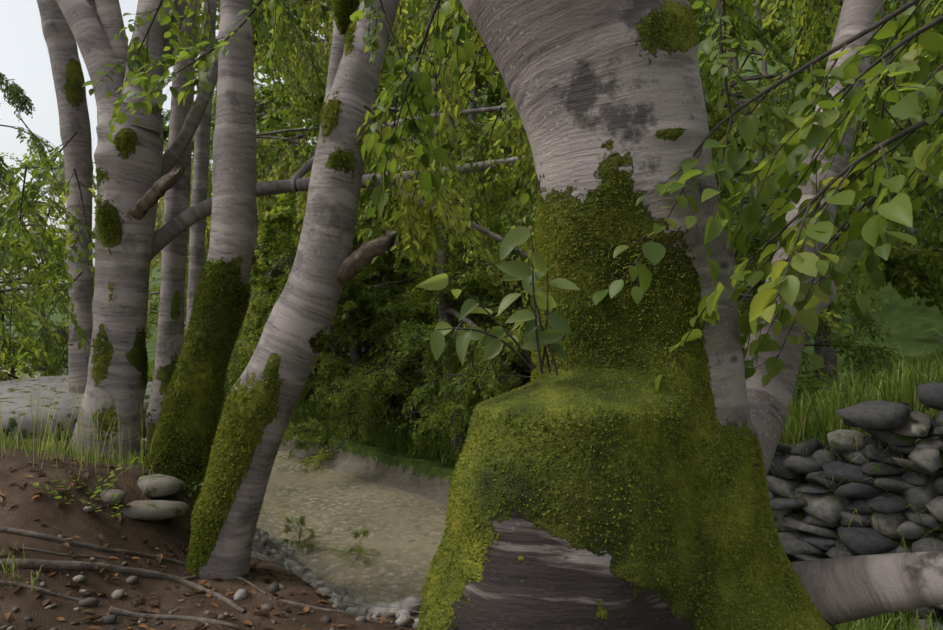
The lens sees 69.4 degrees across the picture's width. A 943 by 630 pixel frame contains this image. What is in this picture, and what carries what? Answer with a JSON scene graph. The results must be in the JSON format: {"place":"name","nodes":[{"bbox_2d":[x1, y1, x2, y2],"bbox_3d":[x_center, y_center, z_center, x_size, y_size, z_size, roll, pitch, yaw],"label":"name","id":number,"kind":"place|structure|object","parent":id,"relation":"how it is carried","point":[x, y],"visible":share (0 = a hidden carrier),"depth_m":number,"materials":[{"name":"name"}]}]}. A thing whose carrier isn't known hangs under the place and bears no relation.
{"place":"outdoors","nodes":[
{"label":"outdoors","id":0,"kind":"place"},
{"bbox_2d":[2,365,447,604],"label":"stream water","id":1,"kind":"structure","parent":0,"point":[402,541],"depth_m":10.33,"materials":[{"name":"beige liquid"}]},
{"bbox_2d":[281,513,320,551],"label":"bank sapling","id":2,"kind":"object","parent":1,"relation":"in","point":[299,541],"visible":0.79,"depth_m":9.33,"materials":[{"name":"green plant"}]},
{"bbox_2d":[330,527,374,567],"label":"bank sapling","id":3,"kind":"object","parent":1,"relation":"in","point":[364,532],"visible":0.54,"depth_m":9.02,"materials":[{"name":"green plant"}]},
{"bbox_2d":[0,0,465,293],"label":"sky","id":4,"kind":"structure","parent":0,"point":[24,55],"materials":[{"name":"white"}]},
{"bbox_2d":[0,0,942,629],"bbox_3d":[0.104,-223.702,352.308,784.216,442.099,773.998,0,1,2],"label":"ground","id":5,"kind":"structure","parent":0,"point":[906,318],"depth_m":4.63,"materials":[{"name":"brown soil"}]},
{"bbox_2d":[0,207,68,379],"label":"tree","id":6,"kind":"object","parent":5,"relation":"on","point":[31,276],"visible":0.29,"depth_m":9.66,"materials":[{"name":"green plant"}]},
{"bbox_2d":[0,103,94,376],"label":"tree","id":7,"kind":"object","parent":5,"relation":"on","point":[35,205],"visible":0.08,"depth_m":16.57,"materials":[{"name":"green plant"}]},
{"bbox_2d":[0,73,96,350],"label":"tree","id":8,"kind":"object","parent":5,"relation":"on","point":[14,91],"visible":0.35,"depth_m":12.10,"materials":[{"name":"green plant"}]},
{"bbox_2d":[0,235,149,377],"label":"shrub","id":9,"kind":"object","parent":5,"relation":"on","point":[57,354],"visible":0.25,"depth_m":14.05,"materials":[{"name":"green plant"}]},
{"bbox_2d":[0,375,152,438],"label":"weir concrete slabs","id":10,"kind":"structure","parent":5,"relation":"on","point":[14,394],"depth_m":6.98,"materials":[{"name":"grey concrete"}]},
{"bbox_2d":[0,222,153,375],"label":"tree","id":11,"kind":"object","parent":5,"relation":"on","point":[62,369],"depth_m":18.83,"materials":[{"name":"green plant"}]},
{"bbox_2d":[100,474,189,520],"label":"bank rocks","id":12,"kind":"object","parent":5,"relation":"on","point":[158,485],"visible":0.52,"depth_m":5.13,"materials":[{"name":"grey stone"}]},
{"bbox_2d":[31,457,303,522],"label":"bank ferns and weeds","id":13,"kind":"object","parent":5,"relation":"on","point":[105,488],"visible":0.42,"depth_m":4.76,"materials":[{"name":"green plant"}]},
{"bbox_2d":[0,526,391,627],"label":"surface roots","id":14,"kind":"object","parent":5,"relation":"on","point":[56,564],"visible":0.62,"depth_m":4.27,"materials":[{"name":"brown wood"}]},
{"bbox_2d":[0,458,405,629],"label":"pebbles","id":15,"kind":"object","parent":5,"relation":"on","point":[155,602],"visible":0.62,"depth_m":4.45,"materials":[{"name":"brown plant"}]},
{"bbox_2d":[146,264,264,373],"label":"shrub","id":16,"kind":"object","parent":5,"relation":"on","point":[151,365],"depth_m":22.32,"materials":[{"name":"green plant"}]},
{"bbox_2d":[0,506,421,629],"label":"pebbles","id":17,"kind":"object","parent":5,"relation":"on","point":[364,614],"visible":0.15,"depth_m":4.84,"materials":[{"name":"grey stone"}]},
{"bbox_2d":[147,207,280,380],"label":"tree","id":18,"kind":"object","parent":5,"relation":"on","point":[157,289],"visible":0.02,"depth_m":23.79,"materials":[{"name":"green plant"}]},
{"bbox_2d":[68,97,371,383],"bbox_3d":[-7.961,-2.229,22.181,9.736,9.923,8.098,0,1,8],"label":"tree","id":19,"kind":"object","parent":5,"relation":"on","point":[258,110],"visible":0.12,"depth_m":21.67,"materials":[{"name":"green plant"}]},
{"bbox_2d":[146,81,309,342],"bbox_3d":[-8.686,-3.525,26.785,9.571,11.727,11.507,-1,1,-41],"label":"tree","id":20,"kind":"object","parent":5,"relation":"on","point":[213,113],"depth_m":26.59,"materials":[{"name":"green plant"}]},
{"bbox_2d":[149,120,310,323],"bbox_3d":[-11.432,-4.166,35.356,12.392,12.629,10.307,0,1,-17],"label":"tree","id":21,"kind":"object","parent":5,"relation":"on","point":[207,219],"depth_m":33.74,"materials":[{"name":"green plant"}]},
{"bbox_2d":[13,356,454,504],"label":"riverbank","id":22,"kind":"structure","parent":5,"relation":"on","point":[426,478],"depth_m":13.12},
{"bbox_2d":[158,221,345,415],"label":"shrub","id":23,"kind":"object","parent":5,"relation":"on","point":[253,271],"visible":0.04,"depth_m":18.62,"materials":[{"name":"green plant"}]},
{"bbox_2d":[184,272,335,397],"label":"shrub","id":24,"kind":"object","parent":5,"relation":"on","point":[247,355],"depth_m":20.20,"materials":[{"name":"green plant"}]},
{"bbox_2d":[37,0,533,579],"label":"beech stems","id":25,"kind":"object","parent":5,"relation":"on","point":[303,310],"visible":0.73,"depth_m":6.32,"materials":[{"name":"grey plant"}]},
{"bbox_2d":[89,129,148,439],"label":"stem moss tufts","id":26,"kind":"object","parent":25,"relation":"on","point":[145,361],"visible":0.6,"depth_m":6.37,"materials":[{"name":"green plant"}]},
{"bbox_2d":[144,252,255,501],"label":"stem moss tufts","id":27,"kind":"object","parent":25,"relation":"attached to","point":[223,382],"visible":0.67,"depth_m":5.89,"materials":[{"name":"green plant"}]},
{"bbox_2d":[125,166,396,284],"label":"broken limbs","id":28,"kind":"object","parent":25,"relation":"on","point":[358,260],"visible":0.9,"depth_m":4.90,"materials":[{"name":"grey wood"}]},
{"bbox_2d":[184,7,357,575],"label":"stem moss tufts","id":29,"kind":"object","parent":25,"relation":"on","point":[193,542],"visible":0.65,"depth_m":4.84,"materials":[{"name":"green plant"}]},
{"bbox_2d":[319,0,359,127],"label":"stem moss tufts","id":30,"kind":"object","parent":25,"relation":"on","point":[338,9],"visible":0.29,"depth_m":4.97,"materials":[{"name":"green plant"}]},
{"bbox_2d":[156,1,473,398],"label":"tree","id":31,"kind":"object","parent":5,"relation":"on","point":[307,81],"depth_m":16.57,"materials":[{"name":"green plant"}]},
{"bbox_2d":[224,279,415,421],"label":"shrub","id":32,"kind":"object","parent":5,"relation":"on","point":[241,357],"visible":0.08,"depth_m":15.94,"materials":[{"name":"green plant"}]},
{"bbox_2d":[163,0,489,423],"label":"forest tree","id":33,"kind":"object","parent":5,"relation":"on","point":[275,215],"visible":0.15,"depth_m":14.72,"materials":[{"name":"green plant"}]},
{"bbox_2d":[234,211,433,462],"bbox_3d":[-3.185,0.312,15.813,4.353,5.886,5.209,1,1,45],"label":"shrub","id":34,"kind":"object","parent":5,"relation":"on","point":[290,433],"visible":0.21,"depth_m":14.81,"materials":[{"name":"green plant"}]},
{"bbox_2d":[252,526,421,620],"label":"pebbles","id":35,"kind":"object","parent":5,"relation":"on","point":[352,593],"visible":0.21,"depth_m":7.48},
{"bbox_2d":[199,0,485,247],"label":"forest tree","id":36,"kind":"object","parent":5,"relation":"on","point":[264,72],"visible":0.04,"depth_m":22.65,"materials":[{"name":"green plant"}]},
{"bbox_2d":[149,0,536,459],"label":"tree","id":37,"kind":"object","parent":5,"relation":"on","point":[446,310],"visible":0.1,"depth_m":11.63,"materials":[{"name":"green plant"}]},
{"bbox_2d":[195,0,525,404],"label":"forest tree","id":38,"kind":"object","parent":5,"relation":"on","point":[325,16],"visible":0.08,"depth_m":15.70,"materials":[{"name":"green plant"}]},
{"bbox_2d":[206,0,523,390],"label":"forest tree","id":39,"kind":"object","parent":5,"relation":"on","point":[278,145],"visible":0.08,"depth_m":16.93,"materials":[{"name":"green plant"}]},
{"bbox_2d":[250,11,489,355],"bbox_3d":[-4.286,-4.689,23.383,9.933,14.518,9.565,1,1,45],"label":"forest tree","id":40,"kind":"object","parent":5,"relation":"on","point":[296,161],"visible":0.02,"depth_m":21.18,"materials":[{"name":"green plant"}]},
{"bbox_2d":[254,44,494,234],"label":"forest tree","id":41,"kind":"object","parent":5,"relation":"on","point":[271,85],"depth_m":40.90,"materials":[{"name":"green plant"}]},
{"bbox_2d":[266,194,484,432],"bbox_3d":[-2.186,-0.094,16.557,5.682,6.422,4.748,0,1,22],"label":"shrub","id":42,"kind":"object","parent":5,"relation":"on","point":[375,300],"visible":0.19,"depth_m":15.85,"materials":[{"name":"green plant"}]},
{"bbox_2d":[272,34,481,272],"bbox_3d":[-5.536,-7.226,33.824,12.642,18.477,12.174,1,1,34],"label":"forest tree","id":43,"kind":"object","parent":5,"relation":"on","point":[469,91],"depth_m":32.10,"materials":[{"name":"green plant"}]},
{"bbox_2d":[300,270,470,473],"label":"shrub","id":44,"kind":"object","parent":5,"relation":"on","point":[320,454],"visible":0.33,"depth_m":14.08,"materials":[{"name":"green plant"}]},
{"bbox_2d":[310,248,473,407],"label":"shrub","id":45,"kind":"object","parent":5,"relation":"on","point":[341,331],"visible":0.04,"depth_m":16.82,"materials":[{"name":"green plant"}]},
{"bbox_2d":[274,176,522,413],"bbox_3d":[-1.504,-0.519,17.788,6.629,7.492,5.540,0,1,6],"label":"shrub","id":46,"kind":"object","parent":5,"relation":"on","point":[368,267],"visible":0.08,"depth_m":16.93,"materials":[{"name":"green plant"}]},
{"bbox_2d":[315,284,529,459],"bbox_3d":[-1.272,1.519,14.118,4.646,4.397,4.120,1,1,41],"label":"shrub","id":47,"kind":"object","parent":5,"relation":"on","point":[405,306],"visible":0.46,"depth_m":13.35,"materials":[{"name":"green plant"}]},
{"bbox_2d":[353,236,498,440],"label":"shrub","id":48,"kind":"object","parent":5,"relation":"on","point":[398,344],"visible":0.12,"depth_m":13.81,"materials":[{"name":"green plant"}]},
{"bbox_2d":[377,85,500,256],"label":"forest tree","id":49,"kind":"object","parent":5,"relation":"on","point":[483,93],"depth_m":57.03,"materials":[{"name":"green plant"}]},
{"bbox_2d":[398,7,525,308],"bbox_3d":[1.766,-10.876,38.697,17.001,25.262,14.160,0,1,-18],"label":"forest tree","id":50,"kind":"object","parent":5,"relation":"on","point":[479,124],"visible":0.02,"depth_m":37.89,"materials":[{"name":"green plant"}]},
{"bbox_2d":[393,196,536,465],"bbox_3d":[0.264,0.614,12.341,3.957,5.351,4.735,0,1,-23],"label":"shrub","id":51,"kind":"object","parent":5,"relation":"on","point":[435,418],"visible":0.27,"depth_m":11.97,"materials":[{"name":"green plant"}]},
{"bbox_2d":[398,326,531,437],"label":"shrub","id":52,"kind":"object","parent":5,"relation":"on","point":[461,383],"visible":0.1,"depth_m":10.36,"materials":[{"name":"green plant"}]},
{"bbox_2d":[402,183,534,478],"bbox_3d":[1.659,0.203,11.524,5.682,6.422,4.748,0,1,12],"label":"shrub","id":53,"kind":"object","parent":5,"relation":"on","point":[497,226],"visible":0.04,"depth_m":11.14,"materials":[{"name":"green plant"}]},
{"bbox_2d":[0,0,942,381],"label":"leaves","id":54,"kind":"object","parent":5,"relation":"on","point":[458,212],"visible":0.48,"depth_m":6.13,"materials":[{"name":"green plant"}]},
{"bbox_2d":[0,329,942,629],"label":"grass","id":55,"kind":"structure","parent":5,"relation":"on","point":[806,417],"depth_m":6.55,"materials":[{"name":"green plant"}]},
{"bbox_2d":[416,156,537,413],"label":"shrub","id":56,"kind":"object","parent":5,"relation":"on","point":[501,317],"visible":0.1,"depth_m":12.32,"materials":[{"name":"green plant"}]},
{"bbox_2d":[448,62,519,296],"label":"forest tree","id":57,"kind":"object","parent":5,"relation":"on","point":[486,86],"depth_m":46.02,"materials":[{"name":"green plant"}]},
{"bbox_2d":[277,5,695,253],"bbox_3d":[0.525,-8.665,26.512,14.734,21.894,12.272,-1,1,-34],"label":"forest tree","id":58,"kind":"object","parent":5,"relation":"on","point":[473,105],"depth_m":26.95,"materials":[{"name":"green plant"}]},
{"bbox_2d":[448,14,534,268],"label":"forest tree","id":59,"kind":"object","parent":5,"relation":"on","point":[482,120],"visible":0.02,"depth_m":50.26,"materials":[{"name":"green plant"}]},
{"bbox_2d":[477,76,520,138],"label":"forest tree","id":60,"kind":"object","parent":5,"relation":"on","point":[490,100],"depth_m":75.02,"materials":[{"name":"green plant"}]},
{"bbox_2d":[82,0,942,391],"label":"leaves","id":61,"kind":"object","parent":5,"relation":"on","point":[874,234],"visible":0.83,"depth_m":2.22,"materials":[{"name":"green plant"}]},
{"bbox_2d":[419,137,734,384],"bbox_3d":[2.362,-0.543,15.236,6.629,7.492,5.540,1,1,30],"label":"shrub","id":62,"kind":"object","parent":5,"relation":"on","point":[472,261],"visible":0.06,"depth_m":14.59,"materials":[{"name":"green plant"}]},
{"bbox_2d":[373,0,798,297],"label":"forest tree","id":63,"kind":"object","parent":5,"relation":"on","point":[755,241],"visible":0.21,"depth_m":15.41,"materials":[{"name":"green plant"}]},
{"bbox_2d":[358,0,942,316],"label":"forest tree","id":64,"kind":"object","parent":5,"relation":"on","point":[390,222],"visible":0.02,"depth_m":7.84,"materials":[{"name":"green plant"}]},
{"bbox_2d":[419,0,942,629],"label":"tree trunk","id":65,"kind":"object","parent":5,"relation":"on","point":[597,88],"visible":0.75,"depth_m":2.06,"materials":[{"name":"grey plant"}]},
{"bbox_2d":[416,226,579,374],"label":"leafy plant","id":66,"kind":"object","parent":65,"relation":"on","point":[537,337],"visible":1,"depth_m":1.94,"materials":[{"name":"green plant"}]},
{"bbox_2d":[417,5,837,629],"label":"beech moss tufts","id":67,"kind":"object","parent":65,"relation":"attached to","point":[541,237],"visible":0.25,"depth_m":1.99,"materials":[{"name":"green plant"}]},
{"bbox_2d":[518,179,912,394],"bbox_3d":[3.645,0.372,10.639,6.040,5.716,5.357,0,1,11],"label":"shrub","id":68,"kind":"object","parent":5,"relation":"on","point":[864,350],"visible":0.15,"depth_m":10.23,"materials":[{"name":"green plant"}]},
{"bbox_2d":[689,0,819,270],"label":"forest tree","id":69,"kind":"object","parent":5,"relation":"on","point":[781,12],"visible":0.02,"depth_m":49.91,"materials":[{"name":"green plant"}]},
{"bbox_2d":[710,2,808,193],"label":"forest tree","id":70,"kind":"object","parent":5,"relation":"on","point":[731,60],"visible":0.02,"depth_m":62.23,"materials":[{"name":"green plant"}]},
{"bbox_2d":[695,0,882,335],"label":"forest tree","id":71,"kind":"object","parent":5,"relation":"on","point":[739,86],"visible":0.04,"depth_m":40.46,"materials":[{"name":"green plant"}]},
{"bbox_2d":[700,53,909,408],"bbox_3d":[3.469,-0.359,9.372,4.749,6.422,5.682,0,1,-5],"label":"tree","id":72,"kind":"object","parent":5,"relation":"on","point":[827,317],"visible":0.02,"depth_m":8.64,"materials":[{"name":"green plant"}]},
{"bbox_2d":[690,0,942,390],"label":"forest tree","id":73,"kind":"object","parent":5,"relation":"on","point":[913,280],"visible":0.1,"depth_m":14.88,"materials":[{"name":"green plant"}]},
{"bbox_2d":[744,1,941,226],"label":"forest tree","id":74,"kind":"object","parent":5,"relation":"on","point":[789,26],"depth_m":28.55,"materials":[{"name":"green plant"}]},
{"bbox_2d":[756,0,942,203],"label":"forest tree","id":75,"kind":"object","parent":5,"relation":"on","point":[781,44],"visible":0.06,"depth_m":21.50,"materials":[{"name":"green plant"}]},
{"bbox_2d":[766,382,942,629],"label":"dry stone wall","id":76,"kind":"structure","parent":5,"relation":"on","point":[901,426],"depth_m":6.13,"materials":[{"name":"stone"}]},
{"bbox_2d":[767,1,942,306],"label":"forest tree","id":77,"kind":"object","parent":5,"relation":"on","point":[926,245],"visible":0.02,"depth_m":21.86,"materials":[{"name":"green plant"}]},
{"bbox_2d":[818,3,936,264],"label":"forest tree","id":78,"kind":"object","parent":5,"relation":"on","point":[912,230],"depth_m":42.09,"materials":[{"name":"green plant"}]},
{"bbox_2d":[875,99,942,342],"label":"forest tree","id":79,"kind":"object","parent":5,"relation":"on","point":[941,216],"depth_m":33.19,"materials":[{"name":"green plant"}]}
]}

